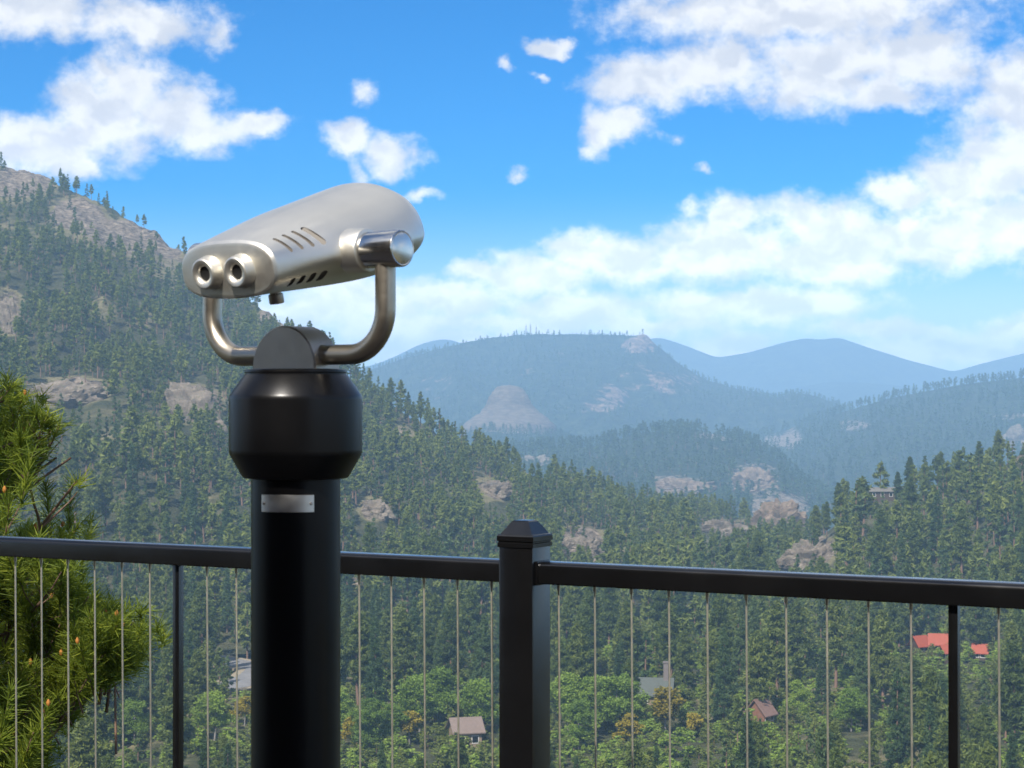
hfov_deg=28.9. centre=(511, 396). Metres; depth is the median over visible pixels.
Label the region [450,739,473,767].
pine tree
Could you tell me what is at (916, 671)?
pine tree
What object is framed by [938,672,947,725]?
spruce tree
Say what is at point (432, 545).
pine tree
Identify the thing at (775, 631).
pine tree
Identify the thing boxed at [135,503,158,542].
pine tree
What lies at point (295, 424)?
binocular viewer
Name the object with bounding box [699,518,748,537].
rock outcrop
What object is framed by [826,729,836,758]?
spruce tree
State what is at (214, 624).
pine tree
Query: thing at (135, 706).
broadleaf tree
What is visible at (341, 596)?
pine tree
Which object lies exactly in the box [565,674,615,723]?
broadleaf tree
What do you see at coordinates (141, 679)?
spruce tree
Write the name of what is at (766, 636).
pine tree
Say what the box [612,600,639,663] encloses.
pine tree
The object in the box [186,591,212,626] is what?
pine tree
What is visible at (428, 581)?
spruce tree
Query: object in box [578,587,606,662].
pine tree
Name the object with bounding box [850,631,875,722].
spruce tree
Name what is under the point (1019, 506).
spruce tree
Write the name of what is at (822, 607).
pine tree
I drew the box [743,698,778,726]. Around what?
cabin
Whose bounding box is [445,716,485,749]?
house
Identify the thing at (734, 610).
pine tree
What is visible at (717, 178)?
sky
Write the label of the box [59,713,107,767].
pine tree
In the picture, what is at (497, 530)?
spruce tree
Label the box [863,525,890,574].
pine tree
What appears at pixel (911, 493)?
pine tree
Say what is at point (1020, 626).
pine tree
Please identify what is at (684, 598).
pine tree
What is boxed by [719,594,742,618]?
pine tree
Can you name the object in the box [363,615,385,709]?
spruce tree
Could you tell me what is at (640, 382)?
long mountain
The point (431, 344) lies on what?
peak
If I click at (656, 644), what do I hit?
pine tree
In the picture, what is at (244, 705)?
broadleaf tree
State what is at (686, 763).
spruce tree
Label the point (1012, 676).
pine tree
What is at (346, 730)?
yellow shrub
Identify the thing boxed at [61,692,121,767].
pine tree
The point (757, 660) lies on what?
pine tree
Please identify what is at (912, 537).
pine tree
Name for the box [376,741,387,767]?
spruce tree
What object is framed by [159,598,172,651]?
pine tree
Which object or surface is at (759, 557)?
pine tree
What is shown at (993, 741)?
spruce tree
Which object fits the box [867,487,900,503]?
house
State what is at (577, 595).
pine tree
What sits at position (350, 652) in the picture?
pine tree
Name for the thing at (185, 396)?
rock outcrop
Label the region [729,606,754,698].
spruce tree
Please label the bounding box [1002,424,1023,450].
rock outcrop
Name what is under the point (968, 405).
hill
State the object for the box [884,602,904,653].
pine tree
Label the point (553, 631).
pine tree
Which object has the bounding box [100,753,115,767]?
pine tree
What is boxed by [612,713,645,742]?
yellow shrub
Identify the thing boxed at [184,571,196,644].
spruce tree
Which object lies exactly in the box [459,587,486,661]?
pine tree
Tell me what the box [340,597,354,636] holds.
pine tree
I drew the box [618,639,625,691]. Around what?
spruce tree
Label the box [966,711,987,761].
pine tree
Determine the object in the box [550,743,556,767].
pine tree
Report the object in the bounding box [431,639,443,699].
spruce tree
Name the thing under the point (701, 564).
spruce tree
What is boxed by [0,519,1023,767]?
deck railing
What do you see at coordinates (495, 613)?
pine tree
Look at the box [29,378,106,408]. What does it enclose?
rock outcrop
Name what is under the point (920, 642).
cabin
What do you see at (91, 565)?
spruce tree
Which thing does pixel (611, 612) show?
pine tree
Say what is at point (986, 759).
pine tree
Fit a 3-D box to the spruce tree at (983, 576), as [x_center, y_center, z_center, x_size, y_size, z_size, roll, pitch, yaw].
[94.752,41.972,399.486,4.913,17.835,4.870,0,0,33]
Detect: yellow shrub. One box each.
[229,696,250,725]
[340,715,355,739]
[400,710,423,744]
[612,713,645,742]
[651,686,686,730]
[686,712,703,735]
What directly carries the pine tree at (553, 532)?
on the hill at (104, 224)
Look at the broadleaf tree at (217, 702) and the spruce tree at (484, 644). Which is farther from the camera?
the spruce tree at (484, 644)
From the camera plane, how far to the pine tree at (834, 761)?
205.36 m
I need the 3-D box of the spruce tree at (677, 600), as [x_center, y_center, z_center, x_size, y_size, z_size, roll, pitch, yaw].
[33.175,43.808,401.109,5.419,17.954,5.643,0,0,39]
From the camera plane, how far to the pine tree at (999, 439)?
627.40 m
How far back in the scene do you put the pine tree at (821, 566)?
426.53 m
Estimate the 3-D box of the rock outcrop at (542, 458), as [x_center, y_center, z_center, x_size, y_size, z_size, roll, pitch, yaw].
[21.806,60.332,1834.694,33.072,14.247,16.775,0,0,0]
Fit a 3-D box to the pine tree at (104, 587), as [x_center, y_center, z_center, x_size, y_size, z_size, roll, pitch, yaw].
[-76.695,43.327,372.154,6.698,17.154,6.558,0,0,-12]
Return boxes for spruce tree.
[44,720,60,767]
[84,561,96,583]
[86,573,93,594]
[94,692,111,734]
[111,562,120,598]
[123,600,140,696]
[124,442,141,503]
[134,604,152,690]
[139,622,161,711]
[161,513,172,575]
[161,598,184,670]
[169,582,185,650]
[176,467,189,529]
[183,482,202,544]
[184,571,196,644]
[184,631,193,693]
[197,733,211,767]
[218,496,230,545]
[218,568,235,632]
[220,744,233,767]
[340,542,356,600]
[362,615,386,692]
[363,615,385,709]
[371,583,387,656]
[374,595,382,635]
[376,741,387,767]
[381,584,390,630]
[408,597,422,674]
[409,578,422,615]
[419,578,432,623]
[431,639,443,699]
[438,605,449,665]
[439,525,450,579]
[465,615,498,723]
[481,529,493,590]
[492,526,501,554]
[493,608,498,695]
[573,756,580,767]
[597,587,607,642]
[610,647,623,714]
[618,551,635,615]
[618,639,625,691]
[651,745,660,767]
[671,591,684,624]
[679,753,691,767]
[693,561,705,622]
[710,593,723,643]
[710,627,734,721]
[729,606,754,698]
[732,711,758,767]
[745,596,761,674]
[759,717,766,766]
[811,722,829,767]
[812,647,833,713]
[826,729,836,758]
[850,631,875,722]
[880,668,910,767]
[894,530,907,575]
[900,689,917,764]
[917,699,937,767]
[921,575,937,632]
[926,492,942,562]
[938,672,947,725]
[979,562,995,642]
[988,734,1002,767]
[1003,730,1019,767]
[1008,487,1023,546]
[1018,526,1023,581]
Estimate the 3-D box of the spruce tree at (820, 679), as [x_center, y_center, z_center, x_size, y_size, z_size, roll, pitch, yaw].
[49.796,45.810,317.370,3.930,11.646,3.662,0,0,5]
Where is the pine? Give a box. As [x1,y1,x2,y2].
[0,365,184,767]
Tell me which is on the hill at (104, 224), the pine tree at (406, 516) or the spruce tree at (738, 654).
the pine tree at (406, 516)
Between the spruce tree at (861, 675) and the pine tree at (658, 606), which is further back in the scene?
the pine tree at (658, 606)
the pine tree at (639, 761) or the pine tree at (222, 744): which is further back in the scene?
the pine tree at (222, 744)
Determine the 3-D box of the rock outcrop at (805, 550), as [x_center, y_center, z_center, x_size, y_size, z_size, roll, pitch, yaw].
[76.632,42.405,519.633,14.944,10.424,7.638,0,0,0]
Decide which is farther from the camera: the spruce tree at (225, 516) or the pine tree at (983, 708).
the spruce tree at (225, 516)
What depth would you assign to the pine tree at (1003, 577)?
392.54 m
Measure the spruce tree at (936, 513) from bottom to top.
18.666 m
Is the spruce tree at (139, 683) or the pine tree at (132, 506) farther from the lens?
the pine tree at (132, 506)
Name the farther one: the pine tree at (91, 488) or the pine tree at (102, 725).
the pine tree at (91, 488)
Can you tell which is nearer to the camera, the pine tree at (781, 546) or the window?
the window
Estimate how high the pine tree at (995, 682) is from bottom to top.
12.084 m
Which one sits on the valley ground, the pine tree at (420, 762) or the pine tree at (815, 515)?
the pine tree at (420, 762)
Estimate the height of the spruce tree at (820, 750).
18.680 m
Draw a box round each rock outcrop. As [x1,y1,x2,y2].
[0,297,19,334]
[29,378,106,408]
[163,382,227,431]
[365,499,397,521]
[481,480,516,499]
[521,455,548,465]
[562,535,600,554]
[655,478,716,498]
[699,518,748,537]
[732,467,778,492]
[750,498,807,528]
[776,539,831,570]
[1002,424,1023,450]
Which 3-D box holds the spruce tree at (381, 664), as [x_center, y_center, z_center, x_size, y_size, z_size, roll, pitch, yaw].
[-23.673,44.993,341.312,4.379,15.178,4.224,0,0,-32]
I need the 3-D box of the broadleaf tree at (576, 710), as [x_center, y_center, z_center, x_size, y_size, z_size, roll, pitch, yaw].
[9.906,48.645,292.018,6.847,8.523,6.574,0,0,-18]
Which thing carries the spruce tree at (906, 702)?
on the valley ground
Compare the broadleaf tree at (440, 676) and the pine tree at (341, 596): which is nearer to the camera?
the broadleaf tree at (440, 676)
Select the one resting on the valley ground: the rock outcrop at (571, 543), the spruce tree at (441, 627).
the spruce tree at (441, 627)
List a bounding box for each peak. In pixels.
[347,340,459,375]
[651,338,1023,395]
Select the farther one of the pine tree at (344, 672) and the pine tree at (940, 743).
the pine tree at (344, 672)
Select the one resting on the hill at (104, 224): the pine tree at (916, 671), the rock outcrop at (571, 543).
the rock outcrop at (571, 543)
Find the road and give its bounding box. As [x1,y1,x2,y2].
[161,650,250,689]
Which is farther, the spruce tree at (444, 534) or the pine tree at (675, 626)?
the spruce tree at (444, 534)
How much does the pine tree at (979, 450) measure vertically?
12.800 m
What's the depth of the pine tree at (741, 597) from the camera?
393.12 m
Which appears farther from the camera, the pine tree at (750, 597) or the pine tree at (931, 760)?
the pine tree at (750, 597)
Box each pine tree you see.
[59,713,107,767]
[60,720,79,742]
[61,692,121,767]
[63,443,80,506]
[78,495,98,535]
[80,468,102,522]
[83,536,103,583]
[93,463,117,529]
[99,583,114,605]
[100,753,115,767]
[105,672,136,724]
[114,578,134,613]
[121,670,142,704]
[122,489,140,541]
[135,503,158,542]
[139,564,163,615]
[152,643,186,715]
[155,680,197,760]
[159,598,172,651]
[167,568,189,613]
[184,648,210,704]
[185,580,218,650]
[185,583,218,658]
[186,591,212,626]
[188,566,205,587]
[213,734,233,767]
[227,526,246,576]
[340,543,343,588]
[340,578,345,606]
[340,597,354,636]
[340,608,379,706]
[340,621,350,681]
[340,630,350,686]
[360,522,378,579]
[360,577,373,617]
[378,609,395,668]
[383,608,418,679]
[397,505,419,540]
[413,756,426,767]
[414,620,437,679]
[422,593,443,643]
[423,528,442,555]
[435,592,467,665]
[435,604,466,690]
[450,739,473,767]
[451,580,471,632]
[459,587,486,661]
[462,640,490,692]
[493,585,498,628]
[549,522,560,558]
[550,589,560,653]
[550,618,563,678]
[550,640,575,725]
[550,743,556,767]
[560,591,577,641]
[561,586,583,624]
[566,621,593,688]
[571,617,593,679]
[572,604,600,659]
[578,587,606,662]
[595,562,602,608]
[598,587,618,644]
[601,588,622,642]
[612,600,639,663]
[621,657,640,699]
[622,738,646,767]
[645,590,677,632]
[651,610,677,666]
[655,604,682,675]
[670,629,697,687]
[675,564,687,614]
[697,628,721,699]
[703,593,736,659]
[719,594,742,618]
[727,564,737,606]
[729,602,738,632]
[735,544,750,569]
[735,594,749,640]
[737,629,775,701]
[741,718,770,767]
[743,595,756,625]
[748,530,771,569]
[762,599,792,696]
[765,625,774,688]
[780,535,788,550]
[784,598,812,678]
[791,526,802,542]
[808,505,821,539]
[812,720,849,766]
[814,556,830,602]
[815,572,845,641]
[820,599,851,689]
[822,501,830,538]
[825,747,845,767]
[832,482,845,517]
[845,600,858,641]
[847,601,875,673]
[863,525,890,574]
[867,609,899,707]
[868,493,873,518]
[868,509,893,558]
[870,601,883,625]
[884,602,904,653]
[892,471,902,500]
[892,603,912,649]
[898,563,921,645]
[900,657,924,750]
[901,476,919,514]
[902,456,913,480]
[904,520,923,571]
[908,666,947,761]
[917,751,943,767]
[923,461,928,496]
[933,713,976,767]
[935,451,944,482]
[950,507,973,577]
[960,684,971,738]
[961,579,988,644]
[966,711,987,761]
[971,740,1004,767]
[973,441,984,464]
[973,728,1001,766]
[974,703,997,741]
[989,571,1010,627]
[989,640,1023,736]
[989,657,1005,706]
[992,429,1005,453]
[992,620,1023,676]
[992,678,1011,742]
[995,543,1023,581]
[1000,609,1014,652]
[1008,609,1023,625]
[1017,616,1023,654]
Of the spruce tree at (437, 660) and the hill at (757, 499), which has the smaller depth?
the spruce tree at (437, 660)
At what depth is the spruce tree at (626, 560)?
453.77 m
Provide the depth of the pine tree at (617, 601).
399.79 m
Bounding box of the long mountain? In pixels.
[349,334,848,445]
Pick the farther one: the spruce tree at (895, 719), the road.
the road
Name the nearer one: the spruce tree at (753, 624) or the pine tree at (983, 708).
the pine tree at (983, 708)
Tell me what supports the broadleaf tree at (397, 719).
on the valley ground
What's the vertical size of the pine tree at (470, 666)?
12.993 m
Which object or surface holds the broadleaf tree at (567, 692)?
on the valley ground
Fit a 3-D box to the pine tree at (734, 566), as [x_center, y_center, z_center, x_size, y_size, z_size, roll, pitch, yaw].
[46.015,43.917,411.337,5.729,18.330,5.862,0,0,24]
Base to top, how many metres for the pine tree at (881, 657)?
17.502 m
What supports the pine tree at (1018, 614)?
on the valley ground
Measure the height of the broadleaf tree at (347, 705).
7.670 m
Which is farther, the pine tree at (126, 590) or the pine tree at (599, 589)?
the pine tree at (599, 589)
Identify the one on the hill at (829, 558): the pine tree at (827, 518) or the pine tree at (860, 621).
the pine tree at (827, 518)
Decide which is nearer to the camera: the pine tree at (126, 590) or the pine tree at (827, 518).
the pine tree at (126, 590)
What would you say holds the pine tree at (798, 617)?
on the valley ground
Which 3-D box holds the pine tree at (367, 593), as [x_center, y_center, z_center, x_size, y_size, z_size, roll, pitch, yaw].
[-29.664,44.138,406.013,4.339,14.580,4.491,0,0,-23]
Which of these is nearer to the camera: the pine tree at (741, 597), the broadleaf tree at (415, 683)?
the broadleaf tree at (415, 683)
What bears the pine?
on the valley ground
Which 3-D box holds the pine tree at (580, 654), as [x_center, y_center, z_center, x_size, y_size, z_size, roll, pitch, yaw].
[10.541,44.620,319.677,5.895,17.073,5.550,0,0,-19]
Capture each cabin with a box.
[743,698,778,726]
[907,635,928,653]
[928,633,947,655]
[936,644,947,663]
[970,643,991,662]
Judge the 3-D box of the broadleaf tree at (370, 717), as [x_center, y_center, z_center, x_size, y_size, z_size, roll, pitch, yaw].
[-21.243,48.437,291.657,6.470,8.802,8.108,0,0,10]
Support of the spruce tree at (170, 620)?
on the valley ground
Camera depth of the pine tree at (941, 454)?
607.58 m
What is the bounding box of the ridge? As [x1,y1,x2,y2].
[777,382,931,408]
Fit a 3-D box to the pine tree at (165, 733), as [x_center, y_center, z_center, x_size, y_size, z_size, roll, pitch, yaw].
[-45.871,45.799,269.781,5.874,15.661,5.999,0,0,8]
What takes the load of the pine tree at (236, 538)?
on the hill at (104, 224)
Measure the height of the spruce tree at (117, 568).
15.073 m
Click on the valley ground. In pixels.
(854, 741)
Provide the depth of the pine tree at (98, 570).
421.80 m
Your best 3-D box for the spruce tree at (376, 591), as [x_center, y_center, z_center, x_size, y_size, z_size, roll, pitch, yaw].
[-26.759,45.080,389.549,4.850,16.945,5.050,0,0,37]
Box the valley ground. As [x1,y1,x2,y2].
[106,594,1023,767]
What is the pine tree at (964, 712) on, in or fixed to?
on the valley ground
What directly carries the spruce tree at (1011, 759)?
on the valley ground
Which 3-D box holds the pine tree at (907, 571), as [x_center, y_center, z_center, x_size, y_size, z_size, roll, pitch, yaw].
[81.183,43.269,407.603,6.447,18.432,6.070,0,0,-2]
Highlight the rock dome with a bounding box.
[463,385,556,436]
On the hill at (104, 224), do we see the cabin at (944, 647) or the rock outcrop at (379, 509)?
the rock outcrop at (379, 509)
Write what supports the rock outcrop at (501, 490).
on the hill at (104, 224)
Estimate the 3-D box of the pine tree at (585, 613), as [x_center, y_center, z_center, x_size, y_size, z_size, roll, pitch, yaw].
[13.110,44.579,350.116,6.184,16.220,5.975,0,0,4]
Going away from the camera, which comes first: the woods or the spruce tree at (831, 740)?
the spruce tree at (831, 740)
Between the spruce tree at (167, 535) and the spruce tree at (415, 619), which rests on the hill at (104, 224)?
the spruce tree at (167, 535)
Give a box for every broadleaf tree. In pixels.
[113,697,154,744]
[188,689,238,740]
[340,691,355,724]
[347,697,388,749]
[380,702,410,736]
[390,673,446,731]
[426,665,463,717]
[451,678,498,722]
[550,671,581,730]
[561,698,600,749]
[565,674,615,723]
[597,671,650,731]
[780,679,813,714]
[830,686,870,731]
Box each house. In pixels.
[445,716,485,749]
[638,661,674,710]
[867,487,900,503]
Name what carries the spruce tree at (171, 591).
on the valley ground
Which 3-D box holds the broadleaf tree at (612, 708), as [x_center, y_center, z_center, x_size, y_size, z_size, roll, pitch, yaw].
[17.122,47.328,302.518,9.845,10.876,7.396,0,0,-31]
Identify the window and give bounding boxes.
[472,735,478,743]
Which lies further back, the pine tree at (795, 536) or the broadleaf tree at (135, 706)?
the pine tree at (795, 536)
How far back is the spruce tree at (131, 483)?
498.48 m
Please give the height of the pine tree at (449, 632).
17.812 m
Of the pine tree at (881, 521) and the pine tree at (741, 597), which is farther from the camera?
the pine tree at (881, 521)
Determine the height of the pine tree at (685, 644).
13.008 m
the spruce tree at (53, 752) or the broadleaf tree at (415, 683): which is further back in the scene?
the broadleaf tree at (415, 683)
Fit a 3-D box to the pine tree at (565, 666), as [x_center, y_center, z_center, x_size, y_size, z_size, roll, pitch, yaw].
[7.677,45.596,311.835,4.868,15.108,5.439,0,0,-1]
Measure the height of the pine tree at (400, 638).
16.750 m
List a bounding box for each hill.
[0,166,825,654]
[448,431,577,450]
[510,431,834,529]
[760,378,1023,493]
[789,455,1023,661]
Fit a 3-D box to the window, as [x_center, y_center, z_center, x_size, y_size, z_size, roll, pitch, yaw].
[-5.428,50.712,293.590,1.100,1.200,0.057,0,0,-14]
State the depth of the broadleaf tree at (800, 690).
309.32 m
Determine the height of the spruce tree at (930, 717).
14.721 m
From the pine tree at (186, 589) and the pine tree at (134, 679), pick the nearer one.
the pine tree at (134, 679)
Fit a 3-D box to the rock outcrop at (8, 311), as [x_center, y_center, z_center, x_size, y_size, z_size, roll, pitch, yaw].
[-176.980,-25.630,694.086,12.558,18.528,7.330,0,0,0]
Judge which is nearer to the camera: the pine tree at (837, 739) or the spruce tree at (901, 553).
the pine tree at (837, 739)
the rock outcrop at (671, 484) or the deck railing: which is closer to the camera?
the deck railing
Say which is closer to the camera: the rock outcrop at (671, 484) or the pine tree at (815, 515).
the pine tree at (815, 515)
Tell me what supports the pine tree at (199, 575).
on the hill at (104, 224)
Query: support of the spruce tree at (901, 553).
on the hill at (829, 558)
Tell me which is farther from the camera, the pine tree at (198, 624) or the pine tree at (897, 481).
the pine tree at (897, 481)
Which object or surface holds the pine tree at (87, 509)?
on the hill at (104, 224)
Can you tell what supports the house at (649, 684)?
on the valley ground
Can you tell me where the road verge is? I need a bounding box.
[212,654,250,694]
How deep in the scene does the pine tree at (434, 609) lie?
380.64 m
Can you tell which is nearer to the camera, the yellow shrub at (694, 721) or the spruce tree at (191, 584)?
the yellow shrub at (694, 721)
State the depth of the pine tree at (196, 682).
308.81 m
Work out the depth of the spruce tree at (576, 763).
236.15 m
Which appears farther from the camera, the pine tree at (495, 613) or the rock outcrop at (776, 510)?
the rock outcrop at (776, 510)
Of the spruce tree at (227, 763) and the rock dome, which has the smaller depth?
the spruce tree at (227, 763)
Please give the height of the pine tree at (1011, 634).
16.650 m
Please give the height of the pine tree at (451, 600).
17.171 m
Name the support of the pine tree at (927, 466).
on the hill at (829, 558)
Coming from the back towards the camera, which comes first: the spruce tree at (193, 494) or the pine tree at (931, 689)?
the spruce tree at (193, 494)
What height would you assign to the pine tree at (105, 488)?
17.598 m
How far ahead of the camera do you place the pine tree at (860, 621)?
332.22 m
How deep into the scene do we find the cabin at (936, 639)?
394.10 m
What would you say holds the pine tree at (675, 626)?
on the valley ground
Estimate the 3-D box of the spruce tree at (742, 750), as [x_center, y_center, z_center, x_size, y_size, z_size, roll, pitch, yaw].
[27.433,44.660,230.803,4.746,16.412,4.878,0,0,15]
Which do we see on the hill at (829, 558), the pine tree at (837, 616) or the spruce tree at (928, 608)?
the spruce tree at (928, 608)
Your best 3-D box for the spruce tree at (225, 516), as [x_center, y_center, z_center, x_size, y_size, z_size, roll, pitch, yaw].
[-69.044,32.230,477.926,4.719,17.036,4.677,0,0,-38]
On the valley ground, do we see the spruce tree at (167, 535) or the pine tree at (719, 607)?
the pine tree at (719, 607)
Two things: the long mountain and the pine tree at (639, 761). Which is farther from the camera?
the long mountain
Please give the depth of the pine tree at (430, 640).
330.05 m
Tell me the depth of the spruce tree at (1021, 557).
428.24 m
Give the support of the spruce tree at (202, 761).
on the valley ground
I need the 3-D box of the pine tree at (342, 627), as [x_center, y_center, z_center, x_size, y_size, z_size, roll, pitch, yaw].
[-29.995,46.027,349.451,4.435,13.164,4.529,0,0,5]
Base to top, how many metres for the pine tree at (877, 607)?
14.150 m
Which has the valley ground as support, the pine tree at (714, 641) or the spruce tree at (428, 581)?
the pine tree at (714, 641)
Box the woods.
[349,329,1023,530]
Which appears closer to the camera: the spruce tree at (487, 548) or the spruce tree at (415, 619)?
the spruce tree at (415, 619)
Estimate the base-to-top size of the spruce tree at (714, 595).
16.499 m
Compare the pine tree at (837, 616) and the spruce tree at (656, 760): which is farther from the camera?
the pine tree at (837, 616)
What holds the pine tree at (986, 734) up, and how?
on the valley ground
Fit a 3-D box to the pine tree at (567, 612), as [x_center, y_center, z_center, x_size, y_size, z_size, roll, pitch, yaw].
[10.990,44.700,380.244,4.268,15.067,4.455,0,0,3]
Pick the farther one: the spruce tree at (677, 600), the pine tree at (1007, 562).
the pine tree at (1007, 562)
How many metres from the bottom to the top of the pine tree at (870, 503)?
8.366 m
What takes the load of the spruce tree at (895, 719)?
on the valley ground
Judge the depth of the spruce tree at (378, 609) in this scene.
381.69 m
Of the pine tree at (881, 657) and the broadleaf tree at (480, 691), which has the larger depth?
the pine tree at (881, 657)
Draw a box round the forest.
[0,151,1023,767]
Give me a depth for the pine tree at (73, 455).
503.39 m
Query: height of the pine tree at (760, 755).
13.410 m
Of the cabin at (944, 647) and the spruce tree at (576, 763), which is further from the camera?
the cabin at (944, 647)
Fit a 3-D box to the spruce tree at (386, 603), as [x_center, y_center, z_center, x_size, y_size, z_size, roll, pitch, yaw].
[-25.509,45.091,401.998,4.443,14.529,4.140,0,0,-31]
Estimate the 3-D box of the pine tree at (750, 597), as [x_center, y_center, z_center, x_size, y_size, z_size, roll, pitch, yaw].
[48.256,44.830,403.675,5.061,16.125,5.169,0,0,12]
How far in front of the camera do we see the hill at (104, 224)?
702.07 m
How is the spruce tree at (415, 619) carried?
on the valley ground
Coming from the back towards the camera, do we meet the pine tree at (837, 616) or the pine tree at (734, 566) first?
the pine tree at (734, 566)
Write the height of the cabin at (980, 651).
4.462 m
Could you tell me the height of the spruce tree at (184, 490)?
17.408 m
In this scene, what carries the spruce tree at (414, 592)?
on the hill at (104, 224)
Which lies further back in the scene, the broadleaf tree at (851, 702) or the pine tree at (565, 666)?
the pine tree at (565, 666)
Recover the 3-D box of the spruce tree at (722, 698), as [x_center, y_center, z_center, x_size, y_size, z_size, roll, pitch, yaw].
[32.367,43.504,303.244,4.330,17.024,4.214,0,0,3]
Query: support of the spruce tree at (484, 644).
on the valley ground
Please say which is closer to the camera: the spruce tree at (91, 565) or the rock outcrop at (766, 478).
the spruce tree at (91, 565)
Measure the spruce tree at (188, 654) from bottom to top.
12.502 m
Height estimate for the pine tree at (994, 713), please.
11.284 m
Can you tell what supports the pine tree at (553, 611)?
on the valley ground
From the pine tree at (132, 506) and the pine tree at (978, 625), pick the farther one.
the pine tree at (132, 506)
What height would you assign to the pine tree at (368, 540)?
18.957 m
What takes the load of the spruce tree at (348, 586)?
on the hill at (104, 224)
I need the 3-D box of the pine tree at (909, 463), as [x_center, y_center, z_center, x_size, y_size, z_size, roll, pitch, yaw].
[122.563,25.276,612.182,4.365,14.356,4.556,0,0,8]
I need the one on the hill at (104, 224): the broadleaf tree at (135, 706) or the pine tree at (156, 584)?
the pine tree at (156, 584)
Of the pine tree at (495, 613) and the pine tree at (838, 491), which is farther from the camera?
the pine tree at (838, 491)
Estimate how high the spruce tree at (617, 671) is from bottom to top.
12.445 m
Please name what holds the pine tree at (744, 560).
on the hill at (829, 558)
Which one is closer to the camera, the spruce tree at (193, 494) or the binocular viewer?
the binocular viewer
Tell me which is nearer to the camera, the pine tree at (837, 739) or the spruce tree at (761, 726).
the pine tree at (837, 739)
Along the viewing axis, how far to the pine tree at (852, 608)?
382.23 m
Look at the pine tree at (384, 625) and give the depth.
364.83 m
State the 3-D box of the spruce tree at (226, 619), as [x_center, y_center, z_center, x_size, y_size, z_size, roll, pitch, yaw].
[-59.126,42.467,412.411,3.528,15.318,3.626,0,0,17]
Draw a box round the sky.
[0,0,1023,370]
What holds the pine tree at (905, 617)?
on the valley ground
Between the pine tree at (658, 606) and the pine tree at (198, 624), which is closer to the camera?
the pine tree at (198, 624)
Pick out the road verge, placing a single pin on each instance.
(240, 671)
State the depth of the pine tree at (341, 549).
435.33 m
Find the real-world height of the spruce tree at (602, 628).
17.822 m
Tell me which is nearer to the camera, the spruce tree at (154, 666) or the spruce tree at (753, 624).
the spruce tree at (154, 666)
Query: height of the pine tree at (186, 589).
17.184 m
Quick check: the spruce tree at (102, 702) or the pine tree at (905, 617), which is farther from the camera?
the pine tree at (905, 617)
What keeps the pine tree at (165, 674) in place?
on the valley ground
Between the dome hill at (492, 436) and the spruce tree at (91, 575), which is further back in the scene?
the dome hill at (492, 436)
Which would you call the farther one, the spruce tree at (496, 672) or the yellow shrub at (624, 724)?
the spruce tree at (496, 672)
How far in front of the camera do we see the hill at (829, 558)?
506.93 m
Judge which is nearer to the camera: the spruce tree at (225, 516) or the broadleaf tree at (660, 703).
the broadleaf tree at (660, 703)
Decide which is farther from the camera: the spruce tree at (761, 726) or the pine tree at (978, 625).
the pine tree at (978, 625)
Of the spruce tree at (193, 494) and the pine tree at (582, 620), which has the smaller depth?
the pine tree at (582, 620)
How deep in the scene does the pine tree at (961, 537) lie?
459.38 m
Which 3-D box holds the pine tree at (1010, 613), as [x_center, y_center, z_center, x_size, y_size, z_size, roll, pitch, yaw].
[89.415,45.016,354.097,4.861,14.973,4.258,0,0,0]
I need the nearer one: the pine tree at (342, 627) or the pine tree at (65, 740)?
the pine tree at (65, 740)
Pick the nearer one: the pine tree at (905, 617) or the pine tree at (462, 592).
the pine tree at (462, 592)
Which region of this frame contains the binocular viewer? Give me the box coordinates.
[182,183,424,767]
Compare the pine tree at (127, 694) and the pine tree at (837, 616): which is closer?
the pine tree at (127, 694)
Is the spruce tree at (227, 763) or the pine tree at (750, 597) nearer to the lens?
the spruce tree at (227, 763)
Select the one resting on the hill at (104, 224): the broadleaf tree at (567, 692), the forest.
the forest
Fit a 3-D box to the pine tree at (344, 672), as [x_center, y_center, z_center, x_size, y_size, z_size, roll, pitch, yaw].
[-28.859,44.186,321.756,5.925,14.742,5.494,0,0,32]
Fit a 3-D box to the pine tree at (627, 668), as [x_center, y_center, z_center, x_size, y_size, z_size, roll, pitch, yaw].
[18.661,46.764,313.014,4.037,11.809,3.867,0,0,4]

